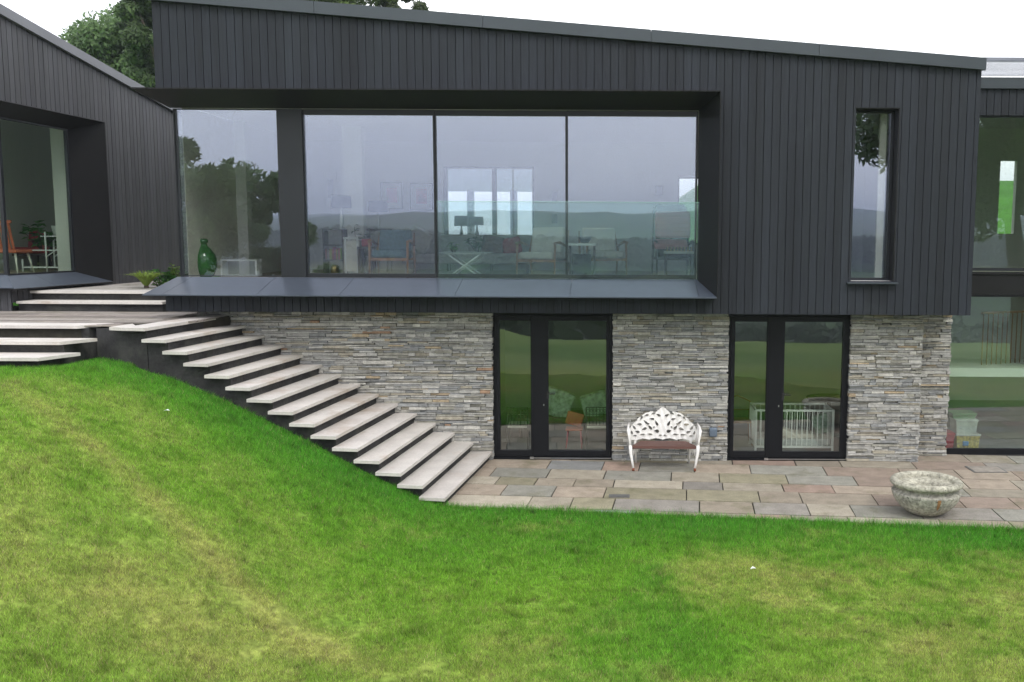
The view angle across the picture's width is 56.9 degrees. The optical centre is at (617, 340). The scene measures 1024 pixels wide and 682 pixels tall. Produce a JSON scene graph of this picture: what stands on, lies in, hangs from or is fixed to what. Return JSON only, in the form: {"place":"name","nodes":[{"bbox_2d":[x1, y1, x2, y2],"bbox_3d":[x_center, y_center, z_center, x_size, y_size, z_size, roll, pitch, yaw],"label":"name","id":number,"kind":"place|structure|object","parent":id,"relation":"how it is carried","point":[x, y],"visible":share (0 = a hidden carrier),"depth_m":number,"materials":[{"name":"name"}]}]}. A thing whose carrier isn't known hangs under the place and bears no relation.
{"place":"outdoors","nodes":[
{"label":"outdoors","id":0,"kind":"place"},
{"bbox_2d":[0,4,188,310],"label":"house wing","id":1,"kind":"structure","parent":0,"point":[87,159],"depth_m":18.66,"materials":[{"name":"black wood"}]},
{"bbox_2d":[0,220,34,272],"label":"slatted chair","id":2,"kind":"object","parent":1,"relation":"on","point":[15,251],"visible":0.63,"depth_m":17.08,"materials":[{"name":"orange wood"}]},
{"bbox_2d":[12,230,52,269],"bbox_3d":[-12.653,-1.968,20.153,0.840,0.854,0.730,-4,7,-34],"label":"armchair","id":3,"kind":"object","parent":1,"relation":"on","point":[36,253],"visible":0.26,"depth_m":20.01,"materials":[{"name":"fabric"}]},
{"bbox_2d":[0,117,75,275],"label":"window","id":4,"kind":"structure","parent":1,"relation":"in","point":[65,131],"depth_m":17.14,"materials":[{"name":"black glass"}]},
{"bbox_2d":[22,232,57,271],"bbox_3d":[-11.393,-1.796,18.837,1.029,0.800,0.302,0,6,0],"label":"tiered trolley","id":5,"kind":"object","parent":1,"relation":"on","point":[46,256],"visible":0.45,"depth_m":18.73,"materials":[{"name":"white metal"}]},
{"bbox_2d":[20,220,56,248],"bbox_3d":[-11.582,-2.135,18.863,0.813,0.580,0.720,-5,8,-43],"label":"potted plant","id":6,"kind":"object","parent":5,"relation":"on","point":[39,241],"visible":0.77,"depth_m":18.78,"materials":[{"name":"green plant"}]},
{"bbox_2d":[51,226,55,235],"bbox_3d":[-11.172,-2.215,18.797,0.340,0.200,0.340,0,6,0],"label":"plant pot","id":7,"kind":"object","parent":5,"relation":"on","point":[54,230],"visible":0.18,"depth_m":18.66,"materials":[{"name":"ceramic"}]},
{"bbox_2d":[37,239,56,268],"bbox_3d":[-12.177,-2.059,20.552,0.742,0.953,0.730,2,6,17],"label":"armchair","id":8,"kind":"object","parent":1,"relation":"on","point":[48,252],"visible":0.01,"depth_m":20.33,"materials":[{"name":"fabric"}]},
{"bbox_2d":[59,280,160,289],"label":"terrace","id":9,"kind":"structure","parent":0,"point":[133,286],"depth_m":17.90,"materials":[{"name":"stone"}]},
{"bbox_2d":[120,270,167,287],"bbox_3d":[-8.901,-1.178,17.687,1.051,0.352,1.033,0,6,0],"label":"spiky plant","id":10,"kind":"object","parent":9,"relation":"on","point":[144,278],"visible":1,"depth_m":17.58,"materials":[{"name":"green plant"}]},
{"bbox_2d":[151,279,169,286],"bbox_3d":[-8.716,-1.099,17.882,0.381,0.178,0.241,-2,7,-21],"label":"leafy shrub","id":11,"kind":"object","parent":9,"relation":"on","point":[160,283],"visible":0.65,"depth_m":17.84,"materials":[{"name":"green plant"}]},
{"bbox_2d":[147,268,187,281],"bbox_3d":[-9.060,-1.299,18.859,0.761,0.355,0.456,-2,7,-23],"label":"leafy shrub","id":12,"kind":"object","parent":9,"relation":"on","point":[169,276],"visible":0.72,"depth_m":18.84,"materials":[{"name":"green plant"}]},
{"bbox_2d":[169,263,180,276],"bbox_3d":[-9.088,-1.377,19.173,0.377,0.432,0.276,4,7,27],"label":"leafy shrub","id":13,"kind":"object","parent":9,"relation":"on","point":[173,272],"visible":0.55,"depth_m":19.14,"materials":[{"name":"green plant"}]},
{"bbox_2d":[0,306,230,337],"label":"terrace","id":14,"kind":"structure","parent":0,"point":[115,318],"depth_m":14.84,"materials":[{"name":"stone"}]},
{"bbox_2d":[16,289,165,311],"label":"terrace steps","id":15,"kind":"structure","parent":14,"relation":"on","point":[83,300],"depth_m":16.38,"materials":[{"name":"stone"}]},
{"bbox_2d":[361,239,371,246],"bbox_3d":[-4.580,-1.796,17.109,0.160,0.140,0.160,0,6,0],"label":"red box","id":16,"kind":"object","parent":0,"point":[364,242],"visible":0.73,"depth_m":17.03,"materials":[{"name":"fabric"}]},
{"bbox_2d":[447,264,492,270],"bbox_3d":[-3.239,-1.858,20.622,1.000,0.620,0.350,0,6,0],"label":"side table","id":17,"kind":"object","parent":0,"point":[449,266],"visible":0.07,"depth_m":20.50,"materials":[{"name":"brown wood"}]},
{"bbox_2d":[454,216,468,233],"bbox_3d":[-3.423,-2.455,20.557,0.320,0.580,0.320,0,6,0],"label":"table lamp","id":18,"kind":"object","parent":17,"relation":"on","point":[461,221],"visible":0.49,"depth_m":20.41,"materials":[{"name":"white fabric"}]},
{"bbox_2d":[470,217,483,234],"bbox_3d":[-3.066,-2.433,20.459,0.300,0.560,0.300,0,6,0],"label":"table lamp","id":19,"kind":"object","parent":17,"relation":"on","point":[476,221],"visible":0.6,"depth_m":20.33,"materials":[{"name":"white fabric"}]},
{"bbox_2d":[0,181,1023,681],"bbox_3d":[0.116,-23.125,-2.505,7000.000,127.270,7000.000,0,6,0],"label":"lawn","id":20,"kind":"structure","parent":0,"point":[1004,227],"depth_m":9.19,"materials":[{"name":"green plant"}]},
{"bbox_2d":[0,323,112,367],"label":"terrace steps","id":21,"kind":"structure","parent":20,"relation":"on","point":[34,352],"depth_m":13.07,"materials":[{"name":"stone"}]},
{"bbox_2d":[58,3,151,73],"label":"oak tree","id":22,"kind":"object","parent":20,"relation":"on","point":[92,37],"visible":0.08,"depth_m":40.98,"materials":[{"name":"green plant"}]},
{"bbox_2d":[112,0,154,86],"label":"oak tree","id":23,"kind":"object","parent":20,"relation":"on","point":[133,26],"visible":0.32,"depth_m":38.14,"materials":[{"name":"green plant"}]},
{"bbox_2d":[96,315,491,502],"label":"garden staircase","id":24,"kind":"structure","parent":20,"relation":"on","point":[367,433],"depth_m":13.82,"materials":[{"name":"stone"}]},
{"bbox_2d":[308,0,398,6],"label":"ash tree","id":25,"kind":"object","parent":20,"relation":"on","point":[379,3],"visible":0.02,"depth_m":43.46,"materials":[{"name":"green plant"}]},
{"bbox_2d":[382,0,429,10],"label":"ash tree","id":26,"kind":"object","parent":20,"relation":"on","point":[419,5],"visible":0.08,"depth_m":43.94,"materials":[{"name":"green plant"}]},
{"bbox_2d":[131,0,986,461],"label":"house","id":27,"kind":"structure","parent":20,"relation":"on","point":[835,224],"depth_m":15.37,"materials":[{"name":"wood"}]},
{"bbox_2d":[174,109,188,276],"bbox_3d":[-7.217,-2.544,16.488,0.050,2.735,2.185,0,6,0],"label":"window","id":28,"kind":"structure","parent":27,"relation":"in","point":[176,111],"depth_m":15.41,"materials":[{"name":"black metal"}]},
{"bbox_2d":[197,239,217,276],"bbox_3d":[-7.127,-1.423,16.145,0.430,0.680,0.430,0,6,0],"label":"glazed vase","id":29,"kind":"object","parent":27,"relation":"on","point":[207,261],"visible":0.8,"depth_m":16.02,"materials":[{"name":"green ceramic"}]},
{"bbox_2d":[173,108,281,276],"bbox_3d":[-6.396,-2.429,15.421,1.694,2.725,0.080,0,6,0],"label":"window","id":30,"kind":"structure","parent":27,"relation":"in","point":[173,108],"depth_m":15.37,"materials":[{"name":"black metal"}]},
{"bbox_2d":[220,259,261,276],"bbox_3d":[-6.819,-1.326,16.985,0.650,0.310,0.250,0,6,0],"label":"shelf","id":31,"kind":"object","parent":27,"relation":"on","point":[224,267],"visible":0.95,"depth_m":16.88,"materials":[{"name":"white paint"}]},
{"bbox_2d":[322,229,347,272],"bbox_3d":[-5.262,-1.651,17.477,0.379,0.865,0.300,0,6,0],"label":"bookcase","id":32,"kind":"object","parent":27,"relation":"on","point":[335,254],"visible":0.87,"depth_m":17.37,"materials":[{"name":"white wood"}]},
{"bbox_2d":[331,265,339,272],"bbox_3d":[-5.265,-1.335,17.461,0.160,0.180,0.160,0,6,0],"label":"brass pot","id":33,"kind":"object","parent":32,"relation":"on","point":[334,268],"visible":0.7,"depth_m":17.40,"materials":[{"name":"gold metal"}]},
{"bbox_2d":[331,195,351,228],"bbox_3d":[-5.112,-2.381,17.347,0.380,0.614,0.380,0,6,0],"label":"table lamp","id":34,"kind":"object","parent":32,"relation":"on","point":[340,201],"visible":1,"depth_m":17.19,"materials":[{"name":"fabric"}]},
{"bbox_2d":[344,240,361,270],"bbox_3d":[-4.844,-1.569,17.234,0.270,0.560,0.360,0,6,0],"label":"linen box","id":35,"kind":"object","parent":27,"relation":"on","point":[351,256],"visible":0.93,"depth_m":17.06,"materials":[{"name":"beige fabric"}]},
{"bbox_2d":[343,237,363,272],"bbox_3d":[-4.844,-1.550,17.236,0.280,0.720,0.400,0,6,0],"label":"side table","id":36,"kind":"object","parent":27,"relation":"on","point":[350,238],"visible":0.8,"depth_m":17.04,"materials":[{"name":"white paint"}]},
{"bbox_2d":[351,224,370,263],"bbox_3d":[-4.856,-1.743,17.905,0.366,0.963,0.427,6,9,44],"label":"potted plant","id":37,"kind":"object","parent":27,"relation":"on","point":[365,256],"visible":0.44,"depth_m":17.91,"materials":[{"name":"green plant"}]},
{"bbox_2d":[357,246,375,272],"bbox_3d":[-4.588,-1.453,17.146,0.270,0.550,0.300,0,6,0],"label":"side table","id":38,"kind":"object","parent":27,"relation":"on","point":[360,251],"visible":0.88,"depth_m":17.03,"materials":[{"name":"white wood"}]},
{"bbox_2d":[302,109,436,277],"bbox_3d":[-4.066,-2.416,15.427,2.144,2.730,0.090,0,6,0],"label":"sliding window","id":39,"kind":"structure","parent":27,"relation":"in","point":[373,112],"depth_m":15.34,"materials":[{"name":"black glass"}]},
{"bbox_2d":[366,229,391,271],"bbox_3d":[-5.051,-1.920,19.811,0.500,0.900,0.400,0,6,0],"label":"side table","id":40,"kind":"object","parent":27,"relation":"on","point":[370,230],"visible":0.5,"depth_m":19.65,"materials":[{"name":"brown wood"}]},
{"bbox_2d":[368,201,387,228],"bbox_3d":[-5.038,-2.656,19.732,0.420,0.580,0.420,0,6,0],"label":"table lamp","id":41,"kind":"object","parent":40,"relation":"on","point":[377,206],"visible":1,"depth_m":19.56,"materials":[{"name":"fabric"}]},
{"bbox_2d":[367,230,415,277],"bbox_3d":[-4.070,-1.587,16.979,0.762,0.864,0.731,0,6,0],"label":"armchair","id":42,"kind":"object","parent":27,"relation":"on","point":[393,245],"visible":0.98,"depth_m":17.09,"materials":[{"name":"teal fabric"}]},
{"bbox_2d":[380,182,402,208],"bbox_3d":[-5.064,-3.264,21.029,0.495,0.610,0.030,0,6,0],"label":"framed picture","id":43,"kind":"object","parent":27,"relation":"attached to","point":[392,194],"visible":0.83,"depth_m":21.02},
{"bbox_2d":[410,183,432,209],"bbox_3d":[-4.396,-3.242,21.030,0.515,0.610,0.030,0,6,0],"label":"framed picture","id":44,"kind":"object","parent":27,"relation":"attached to","point":[421,196],"visible":1,"depth_m":21.03},
{"bbox_2d":[439,252,492,273],"bbox_3d":[-2.704,-1.354,16.753,0.872,0.474,0.600,0,6,0],"label":"coffee table","id":45,"kind":"object","parent":27,"relation":"on","point":[467,264],"visible":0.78,"depth_m":16.49,"materials":[{"name":"wood"}]},
{"bbox_2d":[446,242,457,251],"bbox_3d":[-2.909,-1.671,16.639,0.194,0.185,0.306,4,7,33],"label":"potted plant","id":46,"kind":"object","parent":45,"relation":"on","point":[453,248],"visible":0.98,"depth_m":16.58,"materials":[{"name":"green plant"}]},
{"bbox_2d":[464,236,486,251],"bbox_3d":[-2.536,-1.731,16.697,0.426,0.296,0.413,0,6,0],"label":"potted plant","id":47,"kind":"object","parent":45,"relation":"on","point":[478,244],"visible":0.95,"depth_m":16.73,"materials":[{"name":"green plant"}]},
{"bbox_2d":[402,234,535,273],"bbox_3d":[-3.023,-1.795,19.258,2.643,0.790,0.925,0,6,0],"label":"sofa","id":48,"kind":"object","parent":27,"relation":"on","point":[444,241],"visible":0.35,"depth_m":18.84,"materials":[{"name":"grey fabric"}]},
{"bbox_2d":[410,225,433,253],"bbox_3d":[-3.972,-2.036,18.792,0.610,0.586,0.160,0,6,0],"label":"cushion","id":49,"kind":"object","parent":48,"relation":"on","point":[424,239],"visible":0.69,"depth_m":18.72,"materials":[{"name":"grey fabric"}]},
{"bbox_2d":[481,235,504,252],"bbox_3d":[-2.546,-1.972,19.201,0.490,0.406,0.150,0,6,0],"label":"cushion","id":50,"kind":"object","parent":48,"relation":"on","point":[493,244],"visible":0.74,"depth_m":19.13,"materials":[{"name":"grey fabric"}]},
{"bbox_2d":[503,236,521,252],"bbox_3d":[-2.168,-1.950,19.203,0.438,0.391,0.150,0,6,0],"label":"cushion","id":51,"kind":"object","parent":48,"relation":"on","point":[509,245],"visible":0.77,"depth_m":19.13,"materials":[{"name":"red fabric"}]},
{"bbox_2d":[443,166,533,233],"bbox_3d":[-2.896,-3.061,21.175,2.048,1.745,0.080,0,6,0],"label":"window","id":52,"kind":"structure","parent":27,"relation":"in","point":[445,168],"depth_m":21.08,"materials":[{"name":"white glass"}]},
{"bbox_2d":[434,110,566,277],"bbox_3d":[-1.913,-2.408,15.457,2.161,2.730,0.090,0,6,0],"label":"sliding window","id":53,"kind":"structure","parent":27,"relation":"in","point":[524,113],"depth_m":15.37,"materials":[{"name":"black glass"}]},
{"bbox_2d":[495,315,531,455],"bbox_3d":[-1.737,0.753,15.755,0.597,2.382,0.070,0,6,0],"label":"door leaf","id":54,"kind":"structure","parent":27,"relation":"in","point":[500,452],"depth_m":15.73,"materials":[{"name":"black metal"}]},
{"bbox_2d":[506,407,529,448],"bbox_3d":[-1.747,1.515,16.561,0.377,0.778,0.422,0,6,0],"label":"metal chair","id":55,"kind":"object","parent":27,"relation":"on","point":[518,424],"visible":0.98,"depth_m":16.36,"materials":[{"name":"white metal"}]},
{"bbox_2d":[515,227,568,273],"bbox_3d":[-1.364,-1.639,17.271,0.840,0.933,0.729,3,7,20],"label":"armchair","id":56,"kind":"object","parent":27,"relation":"on","point":[547,244],"visible":0.9,"depth_m":17.33,"materials":[{"name":"beige fabric"}]},
{"bbox_2d":[548,187,560,206],"bbox_3d":[-1.414,-3.232,21.030,0.286,0.457,0.030,0,6,0],"label":"framed picture","id":57,"kind":"object","parent":27,"relation":"attached to","point":[554,195],"visible":1,"depth_m":21.03},
{"bbox_2d":[548,210,560,226],"bbox_3d":[-1.418,-2.745,21.083,0.287,0.394,0.030,0,6,0],"label":"framed picture","id":58,"kind":"object","parent":27,"relation":"attached to","point":[554,218],"visible":0.89,"depth_m":21.08},
{"bbox_2d":[515,410,605,437],"bbox_3d":[-0.758,1.580,17.875,2.300,0.380,0.900,0,6,0],"label":"daybed","id":59,"kind":"object","parent":27,"relation":"on","point":[552,419],"visible":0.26,"depth_m":17.45,"materials":[{"name":"brown fabric"}]},
{"bbox_2d":[549,386,575,416],"bbox_3d":[-1.114,1.168,17.579,0.663,0.645,0.160,0,6,0],"label":"cushion","id":60,"kind":"object","parent":59,"relation":"on","point":[561,402],"visible":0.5,"depth_m":17.50,"materials":[{"name":"green fabric"}]},
{"bbox_2d":[579,390,605,415],"bbox_3d":[-0.422,1.200,17.682,0.586,0.560,0.150,0,6,0],"label":"cushion","id":61,"kind":"object","parent":59,"relation":"on","point":[596,399],"visible":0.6,"depth_m":17.61,"materials":[{"name":"green fabric"}]},
{"bbox_2d":[532,315,609,455],"bbox_3d":[-0.781,0.761,15.725,1.308,2.382,0.130,0,6,0],"label":"door leaf","id":62,"kind":"structure","parent":27,"relation":"in","point":[540,323],"depth_m":15.72,"materials":[{"name":"black metal"}]},
{"bbox_2d":[565,411,583,447],"bbox_3d":[-0.768,1.575,16.717,0.342,0.639,0.288,0,6,0],"label":"chair","id":63,"kind":"object","parent":27,"relation":"on","point":[575,419],"visible":1,"depth_m":16.77,"materials":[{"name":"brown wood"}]},
{"bbox_2d":[456,201,698,279],"bbox_3d":[-0.806,-1.643,15.331,4.278,1.266,0.017,0,6,0],"label":"glass balustrade","id":64,"kind":"object","parent":27,"relation":"on","point":[550,201],"visible":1,"depth_m":15.26,"materials":[{"name":"clear glass"}]},
{"bbox_2d":[573,254,590,273],"bbox_3d":[-0.628,-1.347,16.768,0.320,0.420,0.270,0,6,0],"label":"stereo box","id":65,"kind":"object","parent":27,"relation":"on","point":[581,263],"visible":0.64,"depth_m":16.63,"materials":[{"name":"black metal"}]},
{"bbox_2d":[568,243,595,278],"bbox_3d":[-0.628,-1.430,16.744,0.500,0.630,0.400,0,6,0],"label":"side table","id":66,"kind":"object","parent":27,"relation":"on","point":[594,251],"visible":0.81,"depth_m":16.55,"materials":[{"name":"white paint"}]},
{"bbox_2d":[578,236,591,242],"bbox_3d":[-0.574,-1.804,16.703,0.250,0.120,0.250,0,6,0],"label":"bowl","id":67,"kind":"object","parent":66,"relation":"on","point":[585,239],"visible":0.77,"depth_m":16.62,"materials":[{"name":"white ceramic"}]},
{"bbox_2d":[586,407,605,449],"bbox_3d":[-0.366,1.519,16.560,0.377,0.785,0.422,0,6,0],"label":"metal chair","id":68,"kind":"object","parent":27,"relation":"on","point":[593,424],"visible":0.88,"depth_m":16.35,"materials":[{"name":"white metal"}]},
{"bbox_2d":[578,228,627,274],"bbox_3d":[-0.289,-1.662,17.571,0.840,0.924,0.730,-2,6,-17],"label":"armchair","id":69,"kind":"object","parent":27,"relation":"on","point":[605,241],"visible":0.72,"depth_m":17.66,"materials":[{"name":"beige fabric"}]},
{"bbox_2d":[567,110,697,278],"bbox_3d":[0.239,-2.394,15.427,2.145,2.730,0.090,0,6,0],"label":"sliding window","id":70,"kind":"structure","parent":27,"relation":"in","point":[573,113],"depth_m":15.32,"materials":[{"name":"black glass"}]},
{"bbox_2d":[650,182,666,199],"bbox_3d":[0.931,-3.372,21.014,0.369,0.392,0.030,0,6,0],"label":"framed picture","id":71,"kind":"object","parent":27,"relation":"attached to","point":[658,190],"visible":1,"depth_m":21.01},
{"bbox_2d":[651,204,693,274],"bbox_3d":[1.037,-1.893,17.652,0.762,1.378,0.739,0,6,-6],"label":"armchair","id":72,"kind":"object","parent":27,"relation":"on","point":[659,254],"visible":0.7,"depth_m":17.80,"materials":[{"name":"white wood"}]},
{"bbox_2d":[654,211,689,248],"bbox_3d":[1.023,-2.056,17.364,0.682,0.701,0.486,0,6,0],"label":"striped blanket","id":73,"kind":"object","parent":72,"relation":"on","point":[672,224],"visible":0.96,"depth_m":17.41,"materials":[{"name":"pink fabric"}]},
{"bbox_2d":[664,251,693,274],"bbox_3d":[1.086,-1.335,16.552,0.520,0.500,0.420,0,6,0],"label":"side table","id":74,"kind":"object","parent":27,"relation":"on","point":[691,253],"visible":0.79,"depth_m":16.35,"materials":[{"name":"white wood"}]},
{"bbox_2d":[678,177,697,203],"bbox_3d":[1.860,-2.942,21.185,0.991,1.504,0.080,0,6,0],"label":"window","id":75,"kind":"structure","parent":27,"relation":"in","point":[678,177],"depth_m":21.07,"materials":[{"name":"white glass"}]},
{"bbox_2d":[709,427,716,436],"bbox_3d":[1.602,1.520,15.694,0.130,0.150,0.160,0,6,0],"label":"wall light","id":76,"kind":"object","parent":27,"relation":"attached to","point":[712,431],"visible":1,"depth_m":15.62,"materials":[{"name":"grey metal"}]},
{"bbox_2d":[734,395,752,445],"bbox_3d":[2.206,1.439,17.073,0.501,0.862,0.488,0,6,0],"label":"cane chair","id":77,"kind":"object","parent":27,"relation":"on","point":[742,420],"visible":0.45,"depth_m":17.06,"materials":[{"name":"brown wood"}]},
{"bbox_2d":[729,316,768,456],"bbox_3d":[2.206,0.773,15.755,0.614,2.382,0.070,0,6,0],"label":"door leaf","id":78,"kind":"structure","parent":27,"relation":"in","point":[732,453],"depth_m":15.73,"materials":[{"name":"black metal"}]},
{"bbox_2d":[749,402,834,450],"bbox_3d":[3.093,1.535,16.701,1.382,0.758,0.716,0,6,0],"label":"cot","id":79,"kind":"object","parent":27,"relation":"on","point":[756,439],"visible":0.8,"depth_m":16.41,"materials":[{"name":"white paint"}]},
{"bbox_2d":[783,426,814,437],"bbox_3d":[3.085,1.627,16.696,0.799,0.317,0.430,0,6,0],"label":"blanket","id":80,"kind":"object","parent":79,"relation":"on","point":[804,432],"visible":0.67,"depth_m":16.52,"materials":[{"name":"beige fabric"}]},
{"bbox_2d":[811,413,829,433],"bbox_3d":[3.670,1.491,16.857,0.368,0.408,0.140,0,6,0],"label":"pillow","id":81,"kind":"object","parent":79,"relation":"on","point":[825,416],"visible":0.68,"depth_m":16.79,"materials":[{"name":"green fabric"}]},
{"bbox_2d":[765,316,847,456],"bbox_3d":[3.173,0.781,15.725,1.311,2.382,0.130,0,6,0],"label":"door leaf","id":82,"kind":"structure","parent":27,"relation":"in","point":[776,324],"depth_m":15.72,"materials":[{"name":"black glass"}]},
{"bbox_2d":[806,393,839,436],"bbox_3d":[4.027,1.428,17.855,0.860,0.730,0.860,0,6,0],"label":"round table","id":83,"kind":"object","parent":27,"relation":"on","point":[828,398],"visible":0.66,"depth_m":17.76,"materials":[{"name":"brown wood"}]},
{"bbox_2d":[851,111,894,280],"bbox_3d":[4.058,-2.327,15.095,0.703,2.695,0.080,0,6,0],"label":"window","id":84,"kind":"structure","parent":27,"relation":"in","point":[891,129],"depth_m":15.06,"materials":[{"name":"black metal"}]},
{"bbox_2d":[945,57,1023,455],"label":"house wing","id":85,"kind":"structure","parent":20,"relation":"on","point":[986,377],"depth_m":21.26,"materials":[{"name":"clear glass"}]},
{"bbox_2d":[946,429,955,447],"bbox_3d":[5.907,1.768,16.805,0.193,0.300,0.360,0,6,0],"label":"storage box","id":86,"kind":"object","parent":85,"relation":"on","point":[950,437],"visible":0.43,"depth_m":16.64,"materials":[{"name":"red plastic"}]},
{"bbox_2d":[963,441,968,445],"bbox_3d":[6.204,1.825,16.675,0.100,0.080,0.030,0,6,0],"label":"toy block","id":87,"kind":"object","parent":85,"relation":"on","point":[965,443],"depth_m":16.66,"materials":[{"name":"blue plastic"}]},
{"bbox_2d":[953,432,980,447],"bbox_3d":[6.255,1.779,16.856,0.437,0.270,0.360,0,6,0],"label":"storage box","id":88,"kind":"object","parent":85,"relation":"on","point":[972,439],"visible":0.61,"depth_m":16.69,"materials":[{"name":"yellow plastic"}]},
{"bbox_2d":[949,416,978,433],"bbox_3d":[6.229,1.512,16.848,0.403,0.260,0.360,0,6,0],"label":"storage box","id":89,"kind":"object","parent":88,"relation":"on","point":[963,426],"visible":0.86,"depth_m":16.69,"materials":[{"name":"plastic"}]},
{"bbox_2d":[947,410,976,418],"bbox_3d":[6.208,1.324,16.908,0.440,0.100,0.360,0,6,0],"label":"storage box","id":90,"kind":"object","parent":89,"relation":"on","point":[961,414],"visible":0.86,"depth_m":16.76,"materials":[{"name":"green plastic"}]},
{"bbox_2d":[945,295,1023,454],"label":"window","id":91,"kind":"structure","parent":85,"relation":"in","point":[1001,451],"depth_m":16.35,"materials":[{"name":"black metal"}]},
{"bbox_2d":[973,116,1023,270],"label":"window","id":92,"kind":"structure","parent":85,"relation":"in","point":[974,269],"depth_m":16.01,"materials":[{"name":"black metal"}]},
{"bbox_2d":[0,0,1023,234],"label":"sky","id":93,"kind":"structure","parent":0,"point":[974,28],"materials":[{"name":"white"}]},
{"bbox_2d":[447,454,1023,530],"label":"patio","id":94,"kind":"structure","parent":0,"point":[849,490],"depth_m":14.08,"materials":[{"name":"stone"}]},
{"bbox_2d":[609,494,629,497],"bbox_3d":[0.028,2.243,13.570,0.300,0.010,0.160,0,6,0],"label":"drain cover","id":95,"kind":"object","parent":94,"relation":"on","point":[619,495],"visible":1,"depth_m":13.54,"materials":[{"name":"grey metal"}]},
{"bbox_2d":[627,407,701,470],"bbox_3d":[0.754,1.602,15.322,1.210,0.928,0.664,0,6,0],"label":"garden bench","id":96,"kind":"object","parent":94,"relation":"on","point":[662,421],"visible":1,"depth_m":15.50,"materials":[{"name":"white paint"}]},
{"bbox_2d":[890,471,963,516],"bbox_3d":[4.210,2.113,12.780,0.956,0.488,0.956,0,6,0],"label":"stone planter","id":97,"kind":"object","parent":94,"relation":"on","point":[927,493],"visible":1,"depth_m":12.50,"materials":[{"name":"stone"}]},
{"bbox_2d":[965,466,1007,472],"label":"slab","id":98,"kind":"structure","parent":94,"relation":"on","point":[985,469],"depth_m":15.22,"materials":[{"name":"grey stone"}]}
]}

